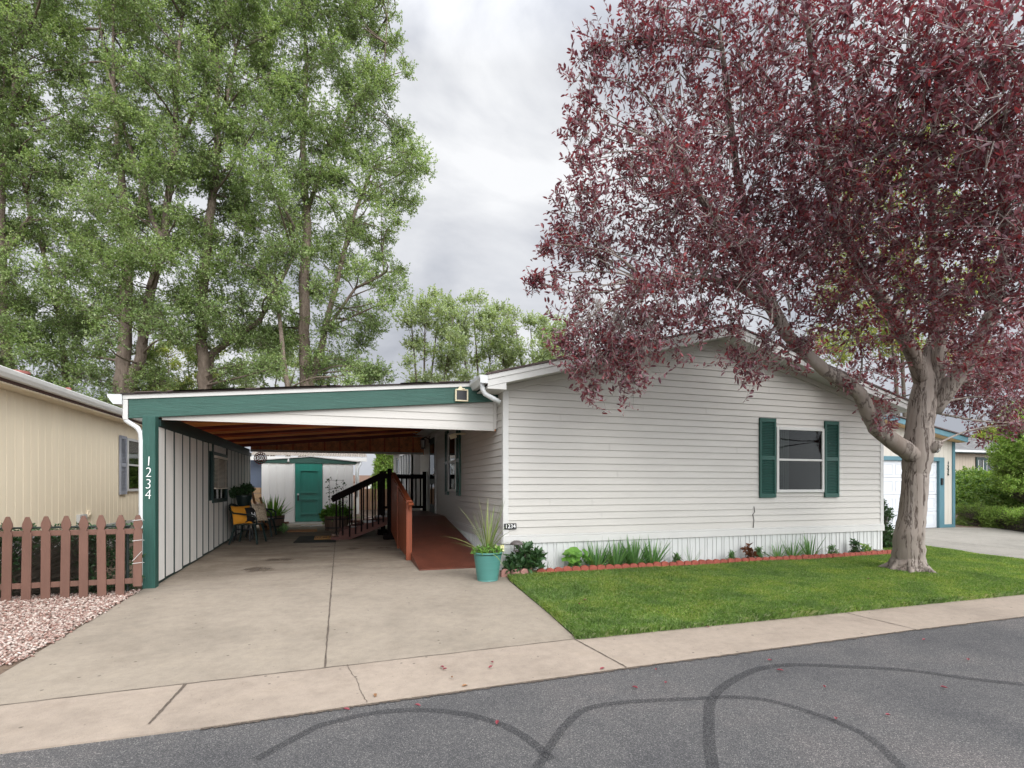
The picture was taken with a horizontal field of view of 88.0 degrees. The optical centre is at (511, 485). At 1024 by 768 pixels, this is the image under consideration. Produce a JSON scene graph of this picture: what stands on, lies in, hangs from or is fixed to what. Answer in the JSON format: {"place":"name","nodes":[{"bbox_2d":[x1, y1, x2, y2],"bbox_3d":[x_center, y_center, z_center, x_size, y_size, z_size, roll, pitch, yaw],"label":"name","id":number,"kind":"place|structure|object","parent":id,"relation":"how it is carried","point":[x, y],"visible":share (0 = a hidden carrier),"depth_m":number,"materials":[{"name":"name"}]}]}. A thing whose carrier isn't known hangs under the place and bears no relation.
{"place":"outdoors","nodes":[
{"label":"outdoors","id":0,"kind":"place"},
{"bbox_2d":[0,589,140,673],"bbox_3d":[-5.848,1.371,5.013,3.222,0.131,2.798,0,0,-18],"label":"gravel","id":1,"kind":"structure","parent":0,"point":[29,623],"depth_m":5.47,"materials":[{"name":"gravel"}]},
{"bbox_2d":[0,525,132,596],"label":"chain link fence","id":2,"kind":"object","parent":1,"relation":"on","point":[127,554],"visible":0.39,"depth_m":6.58,"materials":[{"name":"metal"}]},
{"bbox_2d":[0,515,143,601],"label":"picket fence","id":3,"kind":"object","parent":1,"relation":"on","point":[45,584],"visible":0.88,"depth_m":6.34,"materials":[{"name":"brown paint"}]},
{"bbox_2d":[0,523,575,704],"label":"driveway","id":4,"kind":"structure","parent":0,"point":[178,633],"depth_m":5.50,"materials":[{"name":"concrete"}]},
{"bbox_2d":[1,665,339,704],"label":"driveway edge joint","id":5,"kind":"object","parent":4,"relation":"on","point":[166,685],"visible":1,"depth_m":3.81,"materials":[{"name":"concrete"}]},
{"bbox_2d":[232,522,252,541],"bbox_3d":[-6.028,0.846,11.869,0.420,0.750,0.440,0,0,-18],"label":"side table","id":6,"kind":"object","parent":4,"relation":"on","point":[249,529],"visible":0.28,"depth_m":11.74,"materials":[{"name":"black metal"}]},
{"bbox_2d":[235,495,251,505],"bbox_3d":[-6.009,0.340,11.875,0.350,0.260,0.350,0,0,-18],"label":"flower pot","id":7,"kind":"object","parent":6,"relation":"on","point":[243,500],"visible":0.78,"depth_m":11.75,"materials":[{"name":"green plastic"}]},
{"bbox_2d":[228,481,255,498],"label":"potted plant","id":8,"kind":"object","parent":7,"relation":"in","point":[243,489],"visible":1,"depth_m":11.79,"materials":[{"name":"green plant"}]},
{"bbox_2d":[228,503,266,544],"bbox_3d":[-5.725,0.806,11.431,0.672,0.867,0.639,0,0,-6],"label":"plastic chair","id":9,"kind":"object","parent":4,"relation":"on","point":[243,524],"visible":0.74,"depth_m":11.22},
{"bbox_2d":[231,506,251,523],"bbox_3d":[-5.756,0.614,11.285,0.179,0.380,0.400,0,0,37],"label":"pillow","id":10,"kind":"object","parent":9,"relation":"on","point":[238,519],"visible":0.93,"depth_m":11.20,"materials":[{"name":"yellow fabric"}]},
{"bbox_2d":[244,507,259,521],"bbox_3d":[-5.618,0.614,11.428,0.180,0.327,0.340,0,0,32],"label":"pillow","id":11,"kind":"object","parent":9,"relation":"on","point":[249,510],"visible":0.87,"depth_m":11.37,"materials":[{"name":"black fabric"}]},
{"bbox_2d":[252,503,267,520],"bbox_3d":[-5.526,0.574,11.612,0.166,0.388,0.360,0,0,22],"label":"pillow","id":12,"kind":"object","parent":9,"relation":"on","point":[261,513],"visible":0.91,"depth_m":11.57,"materials":[{"name":"fabric"}]},
{"bbox_2d":[245,503,276,536],"bbox_3d":[-6.044,0.773,12.709,0.672,0.867,0.639,0,0,-13],"label":"plastic chair","id":13,"kind":"object","parent":4,"relation":"on","point":[269,520],"visible":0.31,"depth_m":12.66,"materials":[{"name":"plastic"}]},
{"bbox_2d":[261,515,284,529],"bbox_3d":[-6.476,0.979,14.350,0.600,0.360,0.600,0,0,-18],"label":"half barrel","id":14,"kind":"object","parent":4,"relation":"on","point":[279,520],"visible":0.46,"depth_m":14.16,"materials":[{"name":"brown wood"}]},
{"bbox_2d":[255,497,293,515],"bbox_3d":[-6.549,0.535,14.322,1.436,0.648,1.363,0,0,-18],"label":"iris plant","id":15,"kind":"object","parent":14,"relation":"in","point":[270,506],"visible":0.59,"depth_m":14.23,"materials":[{"name":"green plant"}]},
{"bbox_2d":[287,529,316,531],"bbox_3d":[-5.477,1.164,13.883,0.722,0.033,0.520,0,0,-18],"label":"coir mat","id":16,"kind":"object","parent":4,"relation":"on","point":[301,530],"visible":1,"depth_m":13.77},
{"bbox_2d":[107,381,497,588],"bbox_3d":[-3.498,-0.163,11.765,6.399,3.046,8.360,0,0,-18],"label":"carport","id":17,"kind":"object","parent":4,"relation":"on","point":[185,437],"visible":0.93,"depth_m":8.15,"materials":[{"name":"green paint"}]},
{"bbox_2d":[211,444,227,502],"bbox_3d":[-5.985,-0.240,10.858,0.042,1.140,1.390,0,0,-18],"label":"window","id":18,"kind":"structure","parent":17,"relation":"in","point":[217,495],"depth_m":10.65,"materials":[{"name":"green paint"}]},
{"bbox_2d":[214,455,227,488],"bbox_3d":[-5.961,-0.270,10.866,0.039,0.660,1.210,0,0,-18],"label":"window blind","id":19,"kind":"object","parent":17,"relation":"hanging from","point":[224,463],"depth_m":10.82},
{"bbox_2d":[254,451,266,463],"bbox_3d":[-6.876,-0.783,14.485,0.344,0.374,0.067,0,0,-18],"label":"wind spinner","id":20,"kind":"object","parent":17,"relation":"hanging from","point":[259,457],"visible":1,"depth_m":14.47,"materials":[{"name":"black metal"}]},
{"bbox_2d":[455,386,467,401],"bbox_3d":[-0.795,-1.463,8.380,0.210,0.250,0.067,0,0,-18],"label":"solar floodlight","id":21,"kind":"object","parent":17,"relation":"attached to","point":[461,394],"visible":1,"depth_m":8.38,"materials":[{"name":"beige plastic"}]},
{"bbox_2d":[293,536,335,542],"bbox_3d":[-4.493,1.220,12.145,0.881,0.044,1.274,0,0,-18],"label":"rubber mat","id":22,"kind":"object","parent":4,"relation":"on","point":[305,539],"visible":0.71,"depth_m":11.88,"materials":[{"name":"rubber"}]},
{"bbox_2d":[324,545,334,666],"bbox_3d":[-2.890,1.320,8.556,0.024,0.228,9.140,0,0,-18],"label":"driveway joint","id":23,"kind":"object","parent":4,"relation":"on","point":[325,661],"visible":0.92,"depth_m":5.61,"materials":[{"name":"concrete"}]},
{"bbox_2d":[324,516,348,530],"bbox_3d":[-4.696,0.987,14.174,0.660,0.380,0.660,0,0,-18],"label":"half barrel","id":24,"kind":"object","parent":4,"relation":"on","point":[329,524],"visible":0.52,"depth_m":13.90,"materials":[{"name":"brown wood"}]},
{"bbox_2d":[319,501,350,523],"bbox_3d":[-4.707,0.706,14.179,0.913,0.628,0.738,0,0,-18],"label":"leafy plant","id":25,"kind":"object","parent":24,"relation":"in","point":[328,511],"visible":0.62,"depth_m":14.01,"materials":[{"name":"green plant"}]},
{"bbox_2d":[325,479,347,504],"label":"climbing vine","id":26,"kind":"object","parent":24,"relation":"in","point":[336,487],"visible":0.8,"depth_m":14.16,"materials":[{"name":"green plant"}]},
{"bbox_2d":[331,470,386,539],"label":"wooden stairs","id":27,"kind":"structure","parent":4,"relation":"on","point":[352,530],"depth_m":12.25,"materials":[{"name":"wood"}]},
{"bbox_2d":[377,469,442,539],"bbox_3d":[-2.771,0.407,13.891,1.525,1.654,3.175,0,0,-18],"label":"porch landing","id":28,"kind":"object","parent":4,"relation":"on","point":[387,534],"visible":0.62,"depth_m":13.88,"materials":[{"name":"metal"}]},
{"bbox_2d":[391,472,474,570],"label":"wheelchair ramp","id":29,"kind":"structure","parent":4,"relation":"on","point":[420,540],"depth_m":9.99,"materials":[{"name":"wood"}]},
{"bbox_2d":[473,552,501,581],"bbox_3d":[-0.354,1.159,7.692,0.430,0.410,0.430,0,0,-18],"label":"planter pot","id":30,"kind":"object","parent":4,"relation":"on","point":[487,566],"visible":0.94,"depth_m":7.54,"materials":[{"name":"teal ceramic"}]},
{"bbox_2d":[442,502,512,563],"bbox_3d":[-0.361,0.623,7.765,1.071,0.924,1.273,0,0,-40],"label":"spike plant","id":31,"kind":"object","parent":30,"relation":"in","point":[488,542],"visible":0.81,"depth_m":7.69,"materials":[{"name":"green plant"}]},
{"bbox_2d":[470,544,504,554],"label":"petunia plant","id":32,"kind":"object","parent":30,"relation":"in","point":[480,549],"visible":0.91,"depth_m":7.60,"materials":[{"name":"green plant"}]},
{"bbox_2d":[3,494,986,672],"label":"ground","id":33,"kind":"structure","parent":0,"point":[357,515],"depth_m":11.09,"materials":[{"name":"soil"}]},
{"bbox_2d":[0,0,113,392],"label":"cottonwood tree","id":34,"kind":"object","parent":33,"relation":"on","point":[18,147],"visible":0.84,"depth_m":22.11,"materials":[{"name":"green plant"}]},
{"bbox_2d":[0,365,141,562],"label":"beige house","id":35,"kind":"structure","parent":33,"relation":"on","point":[70,453],"depth_m":8.74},
{"bbox_2d":[127,438,138,490],"bbox_3d":[-8.509,-0.465,12.058,0.042,1.166,1.320,0,0,-18],"label":"window","id":36,"kind":"structure","parent":35,"relation":"in","point":[132,444],"depth_m":11.74,"materials":[{"name":"white glass"}]},
{"bbox_2d":[0,520,146,596],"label":"ivy hedge","id":37,"kind":"object","parent":33,"relation":"on","point":[36,569],"visible":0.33,"depth_m":6.60,"materials":[{"name":"green plant"}]},
{"bbox_2d":[37,0,228,408],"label":"cottonwood tree","id":38,"kind":"object","parent":33,"relation":"on","point":[146,313],"visible":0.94,"depth_m":20.95,"materials":[{"name":"green plant"}]},
{"bbox_2d":[136,341,228,390],"bbox_3d":[-24.730,-5.318,39.871,6.924,12.822,8.497,0,0,-18],"label":"tree","id":39,"kind":"object","parent":33,"relation":"on","point":[175,362],"visible":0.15,"depth_m":39.98,"materials":[{"name":"green plant"}]},
{"bbox_2d":[140,0,307,388],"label":"cottonwood tree","id":40,"kind":"object","parent":33,"relation":"on","point":[236,334],"visible":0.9,"depth_m":21.89,"materials":[{"name":"green plant"}]},
{"bbox_2d":[250,460,261,487],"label":"blue wall","id":41,"kind":"structure","parent":33,"relation":"on","point":[255,474],"depth_m":19.06,"materials":[{"name":"paint"}]},
{"bbox_2d":[221,351,299,455],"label":"tree","id":42,"kind":"object","parent":33,"relation":"on","point":[292,378],"visible":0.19,"depth_m":41.92,"materials":[{"name":"green plant"}]},
{"bbox_2d":[251,488,294,515],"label":"block wall","id":43,"kind":"structure","parent":33,"relation":"on","point":[257,492],"depth_m":18.48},
{"bbox_2d":[257,456,356,522],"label":"storage shed","id":44,"kind":"structure","parent":33,"relation":"on","point":[313,474],"depth_m":16.27,"materials":[{"name":"metal"}]},
{"bbox_2d":[295,463,321,521],"bbox_3d":[-6.245,0.196,16.293,0.783,1.795,0.107,0,0,-18],"label":"door","id":45,"kind":"structure","parent":44,"relation":"in","point":[308,476],"depth_m":16.30,"materials":[{"name":"teal metal"}]},
{"bbox_2d":[250,452,366,513],"bbox_3d":[-7.889,-0.400,21.053,4.115,2.900,4.080,0,0,-18],"label":"patio cover","id":46,"kind":"object","parent":33,"relation":"on","point":[358,460],"visible":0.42,"depth_m":19.65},
{"bbox_2d":[294,475,371,493],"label":"building","id":47,"kind":"structure","parent":33,"relation":"on","point":[362,478],"depth_m":71.95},
{"bbox_2d":[230,0,437,456],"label":"cottonwood tree","id":48,"kind":"object","parent":33,"relation":"on","point":[310,364],"visible":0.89,"depth_m":23.20,"materials":[{"name":"green plant"}]},
{"bbox_2d":[354,489,386,509],"bbox_3d":[-5.585,0.590,23.430,2.650,0.920,0.020,0,0,-18],"label":"wood fence","id":49,"kind":"object","parent":33,"relation":"on","point":[369,499],"visible":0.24,"depth_m":23.19,"materials":[{"name":"wood"}]},
{"bbox_2d":[369,454,393,500],"bbox_3d":[-9.051,-0.894,38.044,2.682,5.235,2.683,0,0,-18],"label":"conifer","id":50,"kind":"object","parent":33,"relation":"on","point":[382,462],"visible":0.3,"depth_m":37.43,"materials":[{"name":"green plant"}]},
{"bbox_2d":[392,284,470,381],"bbox_3d":[-5.344,-6.354,36.335,5.264,14.855,6.716,0,0,-3],"label":"tree","id":51,"kind":"object","parent":33,"relation":"on","point":[420,316],"visible":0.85,"depth_m":35.37,"materials":[{"name":"green plant"}]},
{"bbox_2d":[439,287,525,381],"bbox_3d":[-2.319,-6.668,37.975,6.358,15.480,6.524,0,0,-18],"label":"tree","id":52,"kind":"object","parent":33,"relation":"on","point":[483,323],"visible":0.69,"depth_m":37.30,"materials":[{"name":"green plant"}]},
{"bbox_2d":[496,310,572,367],"bbox_3d":[1.939,-5.909,37.124,6.949,13.955,4.805,0,0,-32],"label":"tree","id":53,"kind":"object","parent":33,"relation":"on","point":[542,321],"visible":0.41,"depth_m":36.15,"materials":[{"name":"green plant"}]},
{"bbox_2d":[386,324,908,569],"bbox_3d":[0.941,-0.730,18.110,9.050,4.200,18.730,0,0,-18],"label":"mobile home","id":54,"kind":"object","parent":33,"relation":"on","point":[707,454],"visible":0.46,"depth_m":9.46,"materials":[{"name":"plastic"}]},
{"bbox_2d":[400,454,419,509],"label":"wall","id":55,"kind":"structure","parent":54,"relation":"in","point":[409,464],"depth_m":16.96,"materials":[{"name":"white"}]},
{"bbox_2d":[430,437,434,512],"bbox_3d":[-2.210,-0.295,14.580,0.076,2.050,0.940,0,0,-18],"label":"door","id":56,"kind":"structure","parent":54,"relation":"in","point":[432,441],"depth_m":14.51,"materials":[{"name":"white paint"}]},
{"bbox_2d":[448,430,455,491],"bbox_3d":[-1.358,-0.550,12.028,0.042,1.360,0.880,0,0,-18],"label":"window","id":57,"kind":"structure","parent":54,"relation":"in","point":[451,442],"depth_m":12.00,"materials":[{"name":"white glass"}]},
{"bbox_2d":[504,523,515,529],"bbox_3d":[-0.027,0.636,8.340,0.202,0.093,0.014,0,0,-18],"label":"number plate","id":58,"kind":"object","parent":54,"relation":"attached to","point":[510,526],"visible":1,"depth_m":8.34,"materials":[{"name":"black metal"}]},
{"bbox_2d":[776,427,823,492],"bbox_3d":[5.516,-0.496,10.139,1.159,1.238,0.042,0,0,-18],"label":"window","id":59,"kind":"structure","parent":54,"relation":"in","point":[799,451],"depth_m":10.13,"materials":[{"name":"grey glass"}]},
{"bbox_2d":[806,105,1011,423],"bbox_3d":[25.816,-12.265,34.365,15.342,26.688,8.475,0,0,3],"label":"tree","id":60,"kind":"object","parent":33,"relation":"on","point":[891,348],"visible":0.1,"depth_m":33.74,"materials":[{"name":"green plant"}]},
{"bbox_2d":[955,437,997,503],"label":"taupe house","id":61,"kind":"structure","parent":33,"relation":"on","point":[969,455],"depth_m":26.34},
{"bbox_2d":[975,457,997,470],"bbox_3d":[24.140,-0.876,26.722,2.191,1.120,0.051,0,0,-18],"label":"window","id":62,"kind":"structure","parent":61,"relation":"in","point":[980,461],"depth_m":26.53,"materials":[{"name":"clear glass"}]},
{"bbox_2d":[970,424,999,440],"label":"shade tree","id":63,"kind":"object","parent":33,"relation":"on","point":[993,430],"visible":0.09,"depth_m":41.59,"materials":[{"name":"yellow plant"}]},
{"bbox_2d":[955,501,1023,531],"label":"juniper shrub","id":64,"kind":"object","parent":33,"relation":"on","point":[983,515],"visible":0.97,"depth_m":16.29,"materials":[{"name":"green plant"}]},
{"bbox_2d":[955,465,1023,512],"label":"viburnum hedge","id":65,"kind":"object","parent":33,"relation":"on","point":[973,485],"visible":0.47,"depth_m":18.00,"materials":[{"name":"green plant"}]},
{"bbox_2d":[984,401,1023,501],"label":"arborvitae","id":66,"kind":"object","parent":33,"relation":"on","point":[1007,457],"visible":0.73,"depth_m":15.96,"materials":[{"name":"green plant"}]},
{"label":"flower bed","id":67,"kind":"structure","parent":33,"relation":"on","visible":0},
{"bbox_2d":[500,540,547,573],"bbox_3d":[0.179,1.132,8.152,0.802,0.588,0.496,0,0,-18],"label":"peony bush","id":68,"kind":"object","parent":67,"relation":"on","point":[527,556],"visible":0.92,"depth_m":8.07,"materials":[{"name":"green plant"}]},
{"bbox_2d":[561,547,594,566],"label":"hollyhock plant","id":69,"kind":"object","parent":67,"relation":"on","point":[575,554],"visible":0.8,"depth_m":8.43,"materials":[{"name":"green plant"}]},
{"bbox_2d":[581,536,612,565],"bbox_3d":[1.371,1.078,8.506,0.691,0.555,0.876,0,0,24],"label":"iris clump","id":70,"kind":"object","parent":67,"relation":"on","point":[602,559],"visible":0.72,"depth_m":8.49,"materials":[{"name":"green plant"}]},
{"bbox_2d":[594,537,641,564],"bbox_3d":[1.704,1.086,8.744,0.932,0.540,0.827,0,0,-18],"label":"iris clump","id":71,"kind":"object","parent":67,"relation":"on","point":[617,558],"visible":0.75,"depth_m":8.58,"materials":[{"name":"green plant"}]},
{"bbox_2d":[619,535,654,563],"bbox_3d":[2.056,1.074,8.798,0.907,0.564,0.809,0,0,-18],"label":"iris clump","id":72,"kind":"object","parent":67,"relation":"on","point":[633,553],"visible":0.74,"depth_m":8.73,"materials":[{"name":"green plant"}]},
{"bbox_2d":[634,537,672,563],"bbox_3d":[2.298,1.083,8.956,0.860,0.545,0.969,0,0,41],"label":"iris clump","id":73,"kind":"object","parent":67,"relation":"on","point":[650,559],"visible":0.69,"depth_m":8.86,"materials":[{"name":"green plant"}]},
{"bbox_2d":[740,543,758,557],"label":"red shrub","id":74,"kind":"object","parent":67,"relation":"on","point":[748,551],"visible":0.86,"depth_m":9.53,"materials":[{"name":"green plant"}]},
{"bbox_2d":[761,545,788,556],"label":"iris tuft","id":75,"kind":"object","parent":67,"relation":"on","point":[776,554],"visible":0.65,"depth_m":9.77,"materials":[{"name":"green plant"}]},
{"bbox_2d":[781,539,809,555],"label":"iris tuft","id":76,"kind":"object","parent":67,"relation":"on","point":[790,552],"visible":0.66,"depth_m":9.84,"materials":[{"name":"green plant"}]},
{"bbox_2d":[799,535,831,554],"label":"iris tuft","id":77,"kind":"object","parent":67,"relation":"on","point":[808,551],"visible":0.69,"depth_m":9.93,"materials":[{"name":"green plant"}]},
{"bbox_2d":[825,544,839,553],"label":"bed plant","id":78,"kind":"object","parent":67,"relation":"on","point":[830,550],"visible":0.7,"depth_m":10.11,"materials":[{"name":"green plant"}]},
{"bbox_2d":[848,538,864,552],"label":"bed plant","id":79,"kind":"object","parent":67,"relation":"on","point":[854,547],"visible":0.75,"depth_m":10.31,"materials":[{"name":"green plant"}]},
{"bbox_2d":[0,617,1023,767],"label":"road","id":80,"kind":"structure","parent":0,"point":[929,721],"depth_m":3.33,"materials":[{"name":"asphalt"}]},
{"bbox_2d":[200,703,371,729],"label":"road edge dirt","id":81,"kind":"structure","parent":80,"relation":"on","point":[287,716],"depth_m":3.36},
{"bbox_2d":[256,708,555,759],"bbox_3d":[-0.587,1.478,3.186,1.655,0.022,0.646,0,0,-1],"label":"tyre mark","id":82,"kind":"object","parent":80,"relation":"on","point":[402,711],"visible":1,"depth_m":3.27,"materials":[{"name":"grey rubber"}]},
{"bbox_2d":[371,668,628,704],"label":"road edge dirt","id":83,"kind":"structure","parent":80,"relation":"on","point":[398,700],"depth_m":3.84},
{"bbox_2d":[533,696,707,766],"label":"tyre mark","id":84,"kind":"object","parent":80,"relation":"on","point":[598,707],"visible":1,"depth_m":3.52,"materials":[{"name":"grey rubber"}]},
{"bbox_2d":[628,630,912,668],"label":"road edge dirt","id":85,"kind":"structure","parent":80,"relation":"on","point":[764,649],"depth_m":4.70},
{"bbox_2d":[713,695,904,767],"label":"tyre mark","id":86,"kind":"object","parent":80,"relation":"on","point":[816,715],"visible":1,"depth_m":3.44,"materials":[{"name":"grey rubber"}]},
{"bbox_2d":[703,663,1022,767],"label":"tyre mark","id":87,"kind":"object","parent":80,"relation":"on","point":[774,667],"visible":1,"depth_m":3.81,"materials":[{"name":"grey rubber"}]},
{"bbox_2d":[914,616,1023,629],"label":"road edge dirt","id":88,"kind":"structure","parent":80,"relation":"on","point":[967,623],"depth_m":5.58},
{"bbox_2d":[0,594,1023,753],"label":"sidewalk","id":89,"kind":"structure","parent":0,"point":[37,725],"depth_m":4.03,"materials":[{"name":"concrete"}]},
{"bbox_2d":[148,684,186,723],"bbox_3d":[-2.293,1.444,3.538,0.026,0.016,0.622,0,0,-14],"label":"sidewalk joint","id":90,"kind":"object","parent":89,"relation":"on","point":[169,701],"visible":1,"depth_m":3.52,"materials":[{"name":"concrete"}]},
{"bbox_2d":[1,0,1023,487],"label":"sky","id":91,"kind":"structure","parent":0,"point":[486,97],"materials":[{"name":"white"}]},
{"bbox_2d":[509,562,993,631],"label":"lawn","id":92,"kind":"structure","parent":0,"point":[653,612],"depth_m":6.19,"materials":[{"name":"plant"}]},
{"bbox_2d":[511,576,588,632],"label":"grass","id":93,"kind":"structure","parent":92,"relation":"on","point":[566,617],"depth_m":5.75,"materials":[{"name":"plant"}]},
{"bbox_2d":[536,566,571,572],"bbox_3d":[0.653,1.321,8.201,0.579,0.139,0.073,0,0,-18],"label":"edging block","id":94,"kind":"object","parent":92,"relation":"on","point":[563,569],"depth_m":8.19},
{"bbox_2d":[572,564,604,570],"bbox_3d":[1.209,1.319,8.383,0.579,0.141,0.070,0,0,-18],"label":"edging block","id":95,"kind":"object","parent":92,"relation":"on","point":[590,567],"depth_m":8.36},
{"bbox_2d":[605,563,637,568],"bbox_3d":[1.766,1.322,8.563,0.578,0.136,0.066,0,0,-18],"label":"edging block","id":96,"kind":"object","parent":92,"relation":"on","point":[618,566],"depth_m":8.54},
{"bbox_2d":[637,561,668,566],"bbox_3d":[2.324,1.320,8.737,0.577,0.141,0.063,0,0,-18],"label":"edging block","id":97,"kind":"object","parent":92,"relation":"on","point":[653,564],"depth_m":8.72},
{"bbox_2d":[669,560,698,565],"bbox_3d":[2.882,1.321,8.912,0.579,0.140,0.070,0,0,-18],"label":"edging block","id":98,"kind":"object","parent":92,"relation":"on","point":[684,563],"depth_m":8.89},
{"bbox_2d":[698,559,727,564],"bbox_3d":[3.440,1.321,9.086,0.578,0.139,0.064,0,0,-16],"label":"edging block","id":99,"kind":"object","parent":92,"relation":"on","point":[709,561],"depth_m":9.06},
{"bbox_2d":[727,557,755,562],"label":"edging block","id":100,"kind":"structure","parent":92,"relation":"on","point":[732,560],"depth_m":9.23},
{"bbox_2d":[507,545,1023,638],"bbox_3d":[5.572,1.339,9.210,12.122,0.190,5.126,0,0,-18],"label":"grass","id":101,"kind":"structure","parent":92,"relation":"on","point":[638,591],"depth_m":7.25,"materials":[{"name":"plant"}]},
{"bbox_2d":[755,556,782,560],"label":"edging block","id":102,"kind":"structure","parent":92,"relation":"on","point":[768,558],"depth_m":9.40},
{"bbox_2d":[520,0,1023,573],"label":"plum tree","id":103,"kind":"object","parent":92,"relation":"on","point":[854,142],"visible":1,"depth_m":6.97,"materials":[{"name":"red plant"}]},
{"bbox_2d":[782,554,808,559],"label":"edging block","id":104,"kind":"structure","parent":92,"relation":"on","point":[796,557],"depth_m":9.57,"materials":[{"name":"brick"}]},
{"bbox_2d":[808,554,831,559],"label":"edging block","id":105,"kind":"structure","parent":92,"relation":"on","point":[817,556],"depth_m":9.76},
{"bbox_2d":[832,552,854,558],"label":"edging block","id":106,"kind":"structure","parent":92,"relation":"on","point":[850,554],"depth_m":9.93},
{"bbox_2d":[854,550,876,555],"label":"edging block","id":107,"kind":"structure","parent":92,"relation":"on","point":[871,552],"depth_m":10.16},
{"bbox_2d":[883,496,896,547],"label":"corner shrub","id":108,"kind":"object","parent":92,"relation":"on","point":[888,535],"visible":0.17,"depth_m":11.24,"materials":[{"name":"green plant"}]},
{"bbox_2d":[884,415,969,528],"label":"garage house","id":109,"kind":"structure","parent":0,"point":[941,506],"depth_m":16.06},
{"bbox_2d":[884,460,936,528],"bbox_3d":[10.699,0.259,15.415,4.670,2.010,0.040,0,0,-18],"label":"garage door","id":110,"kind":"structure","parent":109,"relation":"in","point":[892,469],"depth_m":15.62,"materials":[{"name":"metal"}]},
{"bbox_2d":[887,527,1023,558],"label":"neighbour driveway","id":111,"kind":"structure","parent":0,"point":[998,539],"depth_m":12.97,"materials":[{"name":"concrete"}]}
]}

